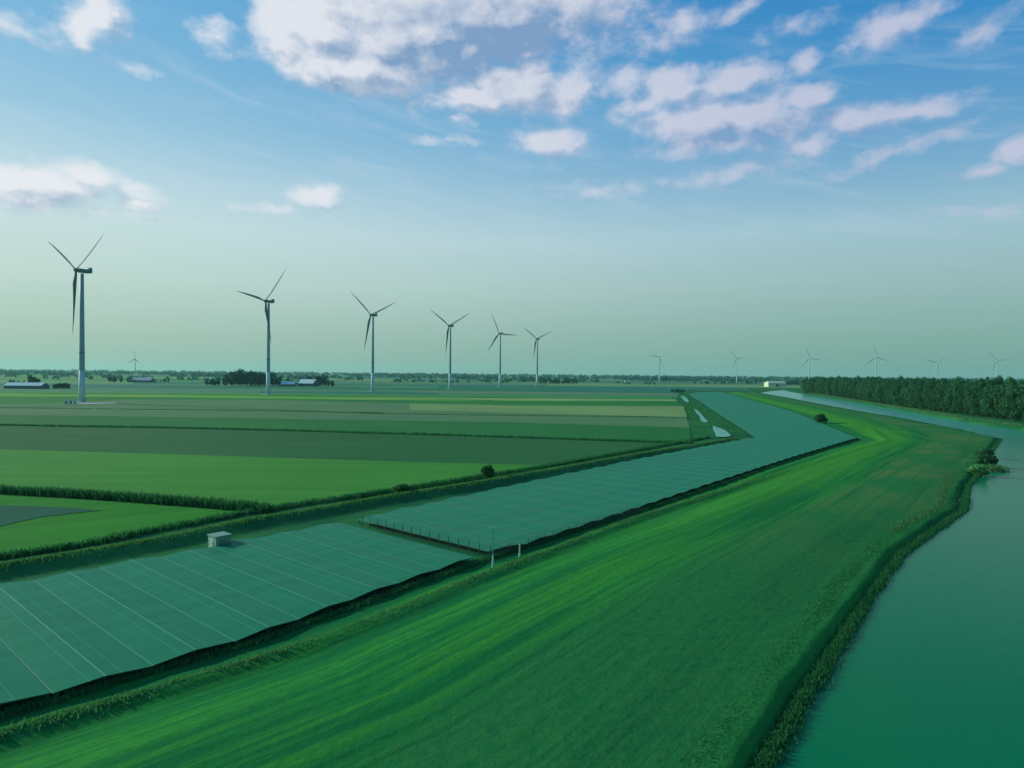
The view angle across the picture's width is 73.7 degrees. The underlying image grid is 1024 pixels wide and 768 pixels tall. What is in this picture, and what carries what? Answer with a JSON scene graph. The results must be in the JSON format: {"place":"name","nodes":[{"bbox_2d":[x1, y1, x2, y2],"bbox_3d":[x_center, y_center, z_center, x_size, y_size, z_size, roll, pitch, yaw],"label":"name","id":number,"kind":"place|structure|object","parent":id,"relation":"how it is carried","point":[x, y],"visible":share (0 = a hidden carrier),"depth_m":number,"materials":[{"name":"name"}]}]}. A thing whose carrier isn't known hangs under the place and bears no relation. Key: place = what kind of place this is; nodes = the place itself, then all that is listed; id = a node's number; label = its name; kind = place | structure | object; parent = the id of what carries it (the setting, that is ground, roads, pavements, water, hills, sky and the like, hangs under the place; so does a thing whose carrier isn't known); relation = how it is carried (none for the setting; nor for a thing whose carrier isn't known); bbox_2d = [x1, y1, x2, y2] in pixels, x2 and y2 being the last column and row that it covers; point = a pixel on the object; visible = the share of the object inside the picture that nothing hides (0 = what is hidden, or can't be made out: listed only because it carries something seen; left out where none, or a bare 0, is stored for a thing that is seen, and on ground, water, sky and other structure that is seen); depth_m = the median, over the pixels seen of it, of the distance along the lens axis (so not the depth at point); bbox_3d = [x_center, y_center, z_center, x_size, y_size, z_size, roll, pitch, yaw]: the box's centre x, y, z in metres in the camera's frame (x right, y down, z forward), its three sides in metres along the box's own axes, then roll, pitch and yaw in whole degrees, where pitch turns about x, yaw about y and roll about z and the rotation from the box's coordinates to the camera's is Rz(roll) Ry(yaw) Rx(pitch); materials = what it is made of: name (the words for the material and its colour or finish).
{"place":"outdoors","nodes":[
{"label":"outdoors","id":0,"kind":"place"},
{"bbox_2d":[0,505,97,525],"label":"field","id":1,"kind":"structure","parent":0,"point":[9,514],"depth_m":119.00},
{"bbox_2d":[0,380,132,383],"bbox_3d":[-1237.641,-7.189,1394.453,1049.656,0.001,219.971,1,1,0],"label":"field","id":2,"kind":"structure","parent":0,"point":[77,382],"depth_m":1387.70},
{"bbox_2d":[0,387,159,389],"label":"field","id":3,"kind":"structure","parent":0,"point":[112,388],"depth_m":916.55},
{"bbox_2d":[3,382,49,388],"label":"barn","id":4,"kind":"structure","parent":3,"relation":"on","point":[20,385],"depth_m":877.79,"materials":[{"name":"metal"}]},
{"bbox_2d":[0,384,215,387],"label":"field","id":5,"kind":"structure","parent":0,"point":[137,386],"depth_m":1088.59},
{"bbox_2d":[0,379,221,382],"bbox_3d":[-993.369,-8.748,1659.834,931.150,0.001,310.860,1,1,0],"label":"field","id":6,"kind":"structure","parent":0,"point":[101,380],"depth_m":1648.00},
{"bbox_2d":[0,494,245,556],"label":"field","id":7,"kind":"structure","parent":0,"point":[107,517],"depth_m":113.38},
{"bbox_2d":[50,389,260,392],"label":"field","id":8,"kind":"structure","parent":0,"point":[189,391],"depth_m":829.82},
{"bbox_2d":[0,391,395,396],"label":"field","id":9,"kind":"structure","parent":0,"point":[188,393],"depth_m":749.34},
{"bbox_2d":[74,383,436,387],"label":"field","id":10,"kind":"structure","parent":0,"point":[258,385],"depth_m":1203.83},
{"bbox_2d":[0,449,543,508],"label":"field","id":11,"kind":"structure","parent":0,"point":[270,480],"depth_m":165.48,"materials":[{"name":"plant"}]},
{"bbox_2d":[122,375,421,378],"bbox_3d":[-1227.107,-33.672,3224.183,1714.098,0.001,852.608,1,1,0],"label":"field","id":12,"kind":"structure","parent":0,"point":[277,376],"depth_m":3157.08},
{"bbox_2d":[139,377,413,380],"bbox_3d":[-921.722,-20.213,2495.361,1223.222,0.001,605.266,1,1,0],"label":"field","id":13,"kind":"structure","parent":0,"point":[284,378],"depth_m":2493.55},
{"bbox_2d":[160,388,412,391],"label":"field","id":14,"kind":"structure","parent":0,"point":[284,390],"depth_m":915.49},
{"bbox_2d":[133,382,490,386],"bbox_3d":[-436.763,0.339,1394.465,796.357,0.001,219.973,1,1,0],"label":"field","id":15,"kind":"structure","parent":0,"point":[330,384],"depth_m":1376.91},
{"bbox_2d":[171,387,453,390],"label":"field","id":16,"kind":"structure","parent":0,"point":[307,389],"depth_m":989.92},
{"bbox_2d":[0,393,676,400],"bbox_3d":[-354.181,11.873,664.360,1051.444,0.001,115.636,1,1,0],"label":"field","id":17,"kind":"structure","parent":0,"point":[196,396],"depth_m":666.75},
{"bbox_2d":[0,426,680,464],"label":"field","id":18,"kind":"structure","parent":0,"point":[385,447],"depth_m":233.32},
{"bbox_2d":[0,396,681,405],"bbox_3d":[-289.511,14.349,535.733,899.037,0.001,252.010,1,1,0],"label":"field","id":19,"kind":"structure","parent":0,"point":[14,400],"depth_m":596.64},
{"bbox_2d":[0,400,689,427],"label":"field","id":20,"kind":"structure","parent":0,"point":[285,405],"depth_m":417.12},
{"bbox_2d":[49,235,102,402],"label":"wind turbine","id":21,"kind":"object","parent":20,"relation":"on","point":[81,396],"visible":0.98,"depth_m":522.78,"materials":[{"name":"metal"}]},
{"bbox_2d":[0,415,690,441],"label":"field","id":22,"kind":"structure","parent":0,"point":[618,432],"depth_m":318.40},
{"bbox_2d":[261,391,438,394],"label":"field","id":23,"kind":"structure","parent":0,"point":[402,393],"depth_m":829.67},
{"bbox_2d":[216,386,561,390],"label":"field","id":24,"kind":"structure","parent":0,"point":[388,388],"depth_m":1086.32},
{"bbox_2d":[431,310,468,388],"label":"wind turbine","id":25,"kind":"object","parent":24,"relation":"on","point":[450,326],"visible":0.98,"depth_m":1090.59,"materials":[{"name":"metal"}]},
{"bbox_2d":[296,381,546,385],"bbox_3d":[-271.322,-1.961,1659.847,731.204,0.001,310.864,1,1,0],"label":"field","id":26,"kind":"structure","parent":0,"point":[437,383],"depth_m":1645.23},
{"bbox_2d":[0,427,859,721],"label":"meadow grass","id":27,"kind":"structure","parent":0,"point":[22,709],"depth_m":67.22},
{"bbox_2d":[413,391,600,393],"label":"field","id":28,"kind":"structure","parent":0,"point":[509,392],"depth_m":918.88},
{"bbox_2d":[0,371,1023,767],"bbox_3d":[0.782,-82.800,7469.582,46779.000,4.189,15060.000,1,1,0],"label":"ground","id":29,"kind":"structure","parent":0,"point":[640,643],"depth_m":62.13,"materials":[{"name":"plant"}]},
{"bbox_2d":[0,641,50,704],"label":"solar panel row","id":30,"kind":"object","parent":29,"relation":"on","point":[19,680],"visible":0.88,"depth_m":53.09,"materials":[{"name":"glass"}]},
{"bbox_2d":[0,580,152,696],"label":"solar panel row","id":31,"kind":"object","parent":29,"relation":"on","point":[52,643],"visible":0.89,"depth_m":60.77,"materials":[{"name":"glass"}]},
{"bbox_2d":[33,568,233,667],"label":"solar panel row","id":32,"kind":"object","parent":29,"relation":"on","point":[151,630],"visible":0.89,"depth_m":67.34,"materials":[{"name":"glass"}]},
{"bbox_2d":[0,484,278,513],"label":"ditch reeds","id":33,"kind":"object","parent":29,"relation":"on","point":[160,499],"visible":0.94,"depth_m":129.15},
{"bbox_2d":[100,556,299,644],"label":"solar panel row","id":34,"kind":"object","parent":29,"relation":"on","point":[231,614],"visible":0.91,"depth_m":72.92,"materials":[{"name":"glass"}]},
{"bbox_2d":[207,531,231,546],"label":"transformer hut","id":35,"kind":"object","parent":29,"relation":"on","point":[219,538],"visible":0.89,"depth_m":95.92,"materials":[{"name":"white paint"}]},
{"bbox_2d":[162,547,351,621],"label":"solar panel row","id":36,"kind":"object","parent":29,"relation":"on","point":[294,597],"visible":0.93,"depth_m":78.66,"materials":[{"name":"glass"}]},
{"bbox_2d":[238,269,285,394],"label":"wind turbine","id":37,"kind":"object","parent":29,"relation":"on","point":[267,307],"visible":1,"depth_m":737.07,"materials":[{"name":"metal"}]},
{"bbox_2d":[211,538,397,602],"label":"solar panel row","id":38,"kind":"object","parent":29,"relation":"on","point":[345,581],"visible":0.93,"depth_m":84.53,"materials":[{"name":"glass"}]},
{"bbox_2d":[0,407,690,417],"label":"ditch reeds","id":39,"kind":"object","parent":29,"relation":"on","point":[352,412],"visible":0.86,"depth_m":422.09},
{"bbox_2d":[0,423,694,443],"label":"ditch reeds","id":40,"kind":"object","parent":29,"relation":"on","point":[424,433],"visible":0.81,"depth_m":280.70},
{"bbox_2d":[261,530,438,586],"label":"solar panel row","id":41,"kind":"object","parent":29,"relation":"on","point":[388,567],"visible":0.92,"depth_m":90.17,"materials":[{"name":"glass"}]},
{"bbox_2d":[0,435,710,559],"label":"ditch reeds","id":42,"kind":"object","parent":29,"relation":"on","point":[54,548],"visible":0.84,"depth_m":116.20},
{"bbox_2d":[0,437,735,570],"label":"reeds","id":43,"kind":"object","parent":29,"relation":"on","point":[248,519],"visible":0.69,"depth_m":114.50,"materials":[{"name":"green plant"}]},
{"bbox_2d":[354,296,393,391],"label":"wind turbine","id":44,"kind":"object","parent":29,"relation":"on","point":[374,314],"visible":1,"depth_m":900.56,"materials":[{"name":"metal"}]},
{"bbox_2d":[301,523,473,569],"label":"solar panel row","id":45,"kind":"object","parent":29,"relation":"on","point":[427,555],"visible":0.91,"depth_m":95.94,"materials":[{"name":"glass"}]},
{"bbox_2d":[0,455,829,741],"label":"meadow reeds","id":46,"kind":"object","parent":29,"relation":"on","point":[89,705],"visible":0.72,"depth_m":60.14,"materials":[{"name":"green plant"}]},
{"bbox_2d":[362,514,490,559],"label":"wire fence","id":47,"kind":"object","parent":29,"relation":"on","point":[479,550],"visible":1,"depth_m":100.24,"materials":[{"name":"metal"}]},
{"bbox_2d":[358,513,525,555],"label":"solar panel row","id":48,"kind":"object","parent":29,"relation":"on","point":[483,540],"visible":0.84,"depth_m":104.29,"materials":[{"name":"glass"}]},
{"bbox_2d":[387,506,551,545],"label":"solar panel row","id":49,"kind":"object","parent":29,"relation":"on","point":[503,531],"visible":0.96,"depth_m":109.83,"materials":[{"name":"glass"}]},
{"bbox_2d":[417,501,575,536],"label":"solar panel row","id":50,"kind":"object","parent":29,"relation":"on","point":[528,523],"visible":0.94,"depth_m":115.27,"materials":[{"name":"glass"}]},
{"bbox_2d":[487,316,511,386],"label":"wind turbine","id":51,"kind":"object","parent":29,"relation":"on","point":[501,333],"visible":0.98,"depth_m":1287.99,"materials":[{"name":"metal"}]},
{"bbox_2d":[0,369,1023,383],"bbox_3d":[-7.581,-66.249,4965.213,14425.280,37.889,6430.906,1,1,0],"label":"distant woods","id":52,"kind":"object","parent":29,"relation":"on","point":[218,374],"visible":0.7,"depth_m":3879.75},
{"bbox_2d":[443,496,598,527],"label":"solar panel row","id":53,"kind":"object","parent":29,"relation":"on","point":[545,515],"visible":0.86,"depth_m":120.93,"materials":[{"name":"glass"}]},
{"bbox_2d":[468,491,619,520],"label":"solar panel row","id":54,"kind":"object","parent":29,"relation":"on","point":[548,505],"visible":0.9,"depth_m":126.54,"materials":[{"name":"glass"}]},
{"bbox_2d":[488,487,638,512],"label":"solar panel row","id":55,"kind":"object","parent":29,"relation":"on","point":[588,503],"visible":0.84,"depth_m":132.22,"materials":[{"name":"glass"}]},
{"bbox_2d":[491,502,639,556],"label":"wire fence","id":56,"kind":"object","parent":29,"relation":"on","point":[590,524],"visible":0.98,"depth_m":105.13,"materials":[{"name":"metal"}]},
{"bbox_2d":[509,483,653,506],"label":"solar panel row","id":57,"kind":"object","parent":29,"relation":"on","point":[584,495],"visible":0.88,"depth_m":137.70,"materials":[{"name":"glass"}]},
{"bbox_2d":[526,479,669,503],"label":"solar panel row","id":58,"kind":"object","parent":29,"relation":"on","point":[610,491],"visible":0.87,"depth_m":143.28,"materials":[{"name":"glass"}]},
{"bbox_2d":[546,476,683,497],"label":"solar panel row","id":59,"kind":"object","parent":29,"relation":"on","point":[648,490],"visible":0.91,"depth_m":148.89,"materials":[{"name":"glass"}]},
{"bbox_2d":[559,472,696,493],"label":"solar panel row","id":60,"kind":"object","parent":29,"relation":"on","point":[684,489],"visible":0.91,"depth_m":154.53,"materials":[{"name":"glass"}]},
{"bbox_2d":[575,470,708,488],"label":"solar panel row","id":61,"kind":"object","parent":29,"relation":"on","point":[697,485],"visible":0.9,"depth_m":160.21,"materials":[{"name":"glass"}]},
{"bbox_2d":[589,467,719,484],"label":"solar panel row","id":62,"kind":"object","parent":29,"relation":"on","point":[665,476],"visible":0.89,"depth_m":165.79,"materials":[{"name":"glass"}]},
{"bbox_2d":[605,464,730,481],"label":"solar panel row","id":63,"kind":"object","parent":29,"relation":"on","point":[682,473],"visible":0.86,"depth_m":171.15,"materials":[{"name":"glass"}]},
{"bbox_2d":[616,461,740,477],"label":"solar panel row","id":64,"kind":"object","parent":29,"relation":"on","point":[711,472],"visible":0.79,"depth_m":176.82,"materials":[{"name":"glass"}]},
{"bbox_2d":[628,459,749,473],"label":"solar panel row","id":65,"kind":"object","parent":29,"relation":"on","point":[690,466],"visible":0.9,"depth_m":182.52,"materials":[{"name":"glass"}]},
{"bbox_2d":[640,457,758,471],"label":"solar panel row","id":66,"kind":"object","parent":29,"relation":"on","point":[700,463],"visible":0.88,"depth_m":188.30,"materials":[{"name":"glass"}]},
{"bbox_2d":[652,455,766,467],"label":"solar panel row","id":67,"kind":"object","parent":29,"relation":"on","point":[710,461],"visible":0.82,"depth_m":193.63,"materials":[{"name":"glass"}]},
{"bbox_2d":[677,393,746,433],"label":"marsh reeds","id":68,"kind":"object","parent":29,"relation":"on","point":[700,407],"visible":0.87,"depth_m":464.91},
{"bbox_2d":[661,453,774,466],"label":"solar panel row","id":69,"kind":"object","parent":29,"relation":"on","point":[720,459],"visible":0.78,"depth_m":199.47,"materials":[{"name":"glass"}]},
{"bbox_2d":[673,451,781,462],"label":"solar panel row","id":70,"kind":"object","parent":29,"relation":"on","point":[727,456],"visible":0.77,"depth_m":204.94,"materials":[{"name":"glass"}]},
{"bbox_2d":[682,449,788,459],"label":"solar panel row","id":71,"kind":"object","parent":29,"relation":"on","point":[735,454],"visible":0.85,"depth_m":210.61,"materials":[{"name":"glass"}]},
{"bbox_2d":[690,448,793,457],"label":"solar panel row","id":72,"kind":"object","parent":29,"relation":"on","point":[748,453],"visible":0.86,"depth_m":216.13,"materials":[{"name":"glass"}]},
{"bbox_2d":[698,446,800,455],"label":"solar panel row","id":73,"kind":"object","parent":29,"relation":"on","point":[754,451],"visible":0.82,"depth_m":221.99,"materials":[{"name":"glass"}]},
{"bbox_2d":[709,445,807,454],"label":"solar panel row","id":74,"kind":"object","parent":29,"relation":"on","point":[771,450],"visible":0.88,"depth_m":226.60,"materials":[{"name":"glass"}]},
{"bbox_2d":[715,443,814,453],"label":"solar panel row","id":75,"kind":"object","parent":29,"relation":"on","point":[776,448],"visible":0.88,"depth_m":232.38,"materials":[{"name":"glass"}]},
{"bbox_2d":[725,442,816,449],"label":"solar panel row","id":76,"kind":"object","parent":29,"relation":"on","point":[790,447],"visible":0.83,"depth_m":237.25,"materials":[{"name":"glass"}]},
{"bbox_2d":[730,441,824,448],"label":"solar panel row","id":77,"kind":"object","parent":29,"relation":"on","point":[778,444],"visible":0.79,"depth_m":243.23,"materials":[{"name":"glass"}]},
{"bbox_2d":[738,439,829,447],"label":"solar panel row","id":78,"kind":"object","parent":29,"relation":"on","point":[825,446],"visible":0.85,"depth_m":248.13,"materials":[{"name":"glass"}]},
{"bbox_2d":[746,438,835,445],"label":"solar panel row","id":79,"kind":"object","parent":29,"relation":"on","point":[789,441],"visible":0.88,"depth_m":254.68,"materials":[{"name":"glass"}]},
{"bbox_2d":[746,432,850,439],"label":"solar panel row","id":80,"kind":"object","parent":29,"relation":"on","point":[748,433],"visible":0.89,"depth_m":278.09,"materials":[{"name":"glass"}]},
{"bbox_2d":[747,431,855,438],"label":"solar panel row","id":81,"kind":"object","parent":29,"relation":"on","point":[803,434],"visible":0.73,"depth_m":285.59,"materials":[{"name":"glass"}]},
{"bbox_2d":[670,436,992,767],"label":"bank reeds","id":82,"kind":"object","parent":29,"relation":"on","point":[819,603],"visible":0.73,"depth_m":73.24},
{"bbox_2d":[760,393,973,432],"bbox_3d":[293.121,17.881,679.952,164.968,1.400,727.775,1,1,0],"label":"bank reeds","id":83,"kind":"object","parent":29,"relation":"on","point":[878,414],"visible":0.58,"depth_m":439.66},
{"bbox_2d":[813,393,1023,426],"bbox_3d":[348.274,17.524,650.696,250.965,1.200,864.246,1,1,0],"label":"bank reeds","id":84,"kind":"object","parent":29,"relation":"on","point":[956,416],"visible":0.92,"depth_m":466.55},
{"bbox_2d":[885,470,955,531],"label":"bank reeds","id":85,"kind":"object","parent":29,"relation":"on","point":[932,508],"visible":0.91,"depth_m":131.31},
{"bbox_2d":[943,380,958,413],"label":"broadleaf tree","id":86,"kind":"object","parent":29,"relation":"on","point":[949,400],"visible":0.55,"depth_m":480.02,"materials":[{"name":"green plant"}]},
{"bbox_2d":[952,377,964,413],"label":"broadleaf tree","id":87,"kind":"object","parent":29,"relation":"on","point":[959,384],"visible":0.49,"depth_m":473.62,"materials":[{"name":"green plant"}]},
{"bbox_2d":[956,381,969,414],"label":"broadleaf tree","id":88,"kind":"object","parent":29,"relation":"on","point":[960,396],"visible":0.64,"depth_m":466.52,"materials":[{"name":"green plant"}]},
{"bbox_2d":[965,386,979,415],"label":"broadleaf tree","id":89,"kind":"object","parent":29,"relation":"on","point":[968,400],"visible":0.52,"depth_m":452.60,"materials":[{"name":"green plant"}]},
{"bbox_2d":[967,464,989,475],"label":"bush","id":90,"kind":"object","parent":29,"relation":"on","point":[976,469],"visible":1,"depth_m":179.21,"materials":[{"name":"green plant"}]},
{"bbox_2d":[969,378,988,416],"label":"broadleaf tree","id":91,"kind":"object","parent":29,"relation":"on","point":[979,389],"visible":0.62,"depth_m":444.83,"materials":[{"name":"green plant"}]},
{"bbox_2d":[978,383,992,417],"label":"broadleaf tree","id":92,"kind":"object","parent":29,"relation":"on","point":[984,401],"visible":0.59,"depth_m":436.53,"materials":[{"name":"green plant"}]},
{"bbox_2d":[974,454,998,464],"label":"bush","id":93,"kind":"object","parent":29,"relation":"on","point":[983,459],"visible":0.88,"depth_m":197.75,"materials":[{"name":"green plant"}]},
{"bbox_2d":[986,385,998,417],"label":"broadleaf tree","id":94,"kind":"object","parent":29,"relation":"on","point":[992,410],"visible":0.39,"depth_m":429.90,"materials":[{"name":"green plant"}]},
{"bbox_2d":[992,383,1006,418],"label":"broadleaf tree","id":95,"kind":"object","parent":29,"relation":"on","point":[996,395],"visible":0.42,"depth_m":421.76,"materials":[{"name":"green plant"}]},
{"bbox_2d":[998,377,1021,418],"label":"broadleaf tree","id":96,"kind":"object","parent":29,"relation":"on","point":[1002,406],"visible":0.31,"depth_m":413.22,"materials":[{"name":"green plant"}]},
{"bbox_2d":[1004,382,1023,420],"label":"broadleaf tree","id":97,"kind":"object","parent":29,"relation":"on","point":[1012,395],"visible":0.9,"depth_m":404.20,"materials":[{"name":"green plant"}]},
{"bbox_2d":[0,0,1023,378],"label":"sky","id":98,"kind":"structure","parent":0,"point":[766,183],"materials":[{"name":"blue"}]},
{"bbox_2d":[386,397,675,400],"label":"field","id":99,"kind":"structure","parent":0,"point":[552,399],"depth_m":675.73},
{"bbox_2d":[396,394,670,398],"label":"field","id":100,"kind":"structure","parent":0,"point":[507,396],"depth_m":749.77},
{"bbox_2d":[410,404,686,416],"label":"field","id":101,"kind":"structure","parent":0,"point":[668,411],"depth_m":480.64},
{"bbox_2d":[454,390,653,392],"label":"field","id":102,"kind":"structure","parent":0,"point":[555,391],"depth_m":995.65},
{"bbox_2d":[439,393,677,396],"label":"field","id":103,"kind":"structure","parent":0,"point":[533,394],"depth_m":829.69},
{"bbox_2d":[437,387,695,390],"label":"field","id":104,"kind":"structure","parent":0,"point":[565,388],"depth_m":1210.02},
{"bbox_2d":[338,380,799,385],"bbox_3d":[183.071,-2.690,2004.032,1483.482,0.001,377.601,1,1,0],"label":"field","id":105,"kind":"structure","parent":0,"point":[564,383],"depth_m":1963.25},
{"bbox_2d":[416,379,763,383],"bbox_3d":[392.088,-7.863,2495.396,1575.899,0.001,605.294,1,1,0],"label":"field","id":106,"kind":"structure","parent":0,"point":[610,381],"depth_m":2446.77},
{"bbox_2d":[422,378,788,381],"bbox_3d":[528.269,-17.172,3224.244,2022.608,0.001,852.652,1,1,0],"label":"field","id":107,"kind":"structure","parent":0,"point":[589,379],"depth_m":3046.11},
{"bbox_2d":[562,389,670,391],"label":"field","id":108,"kind":"structure","parent":0,"point":[618,390],"depth_m":1086.15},
{"bbox_2d":[491,385,748,388],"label":"field","id":109,"kind":"structure","parent":0,"point":[621,387],"depth_m":1385.33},
{"bbox_2d":[547,384,799,387],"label":"field","id":110,"kind":"structure","parent":0,"point":[668,385],"depth_m":1636.88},
{"bbox_2d":[762,390,1023,767],"bbox_3d":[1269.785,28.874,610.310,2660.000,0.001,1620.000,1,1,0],"label":"river","id":111,"kind":"structure","parent":0,"point":[929,673],"depth_m":63.17,"materials":[{"name":"liquid"}]},
{"bbox_2d":[744,438,1001,767],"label":"water reeds","id":112,"kind":"object","parent":111,"relation":"in","point":[768,754],"visible":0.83,"depth_m":62.44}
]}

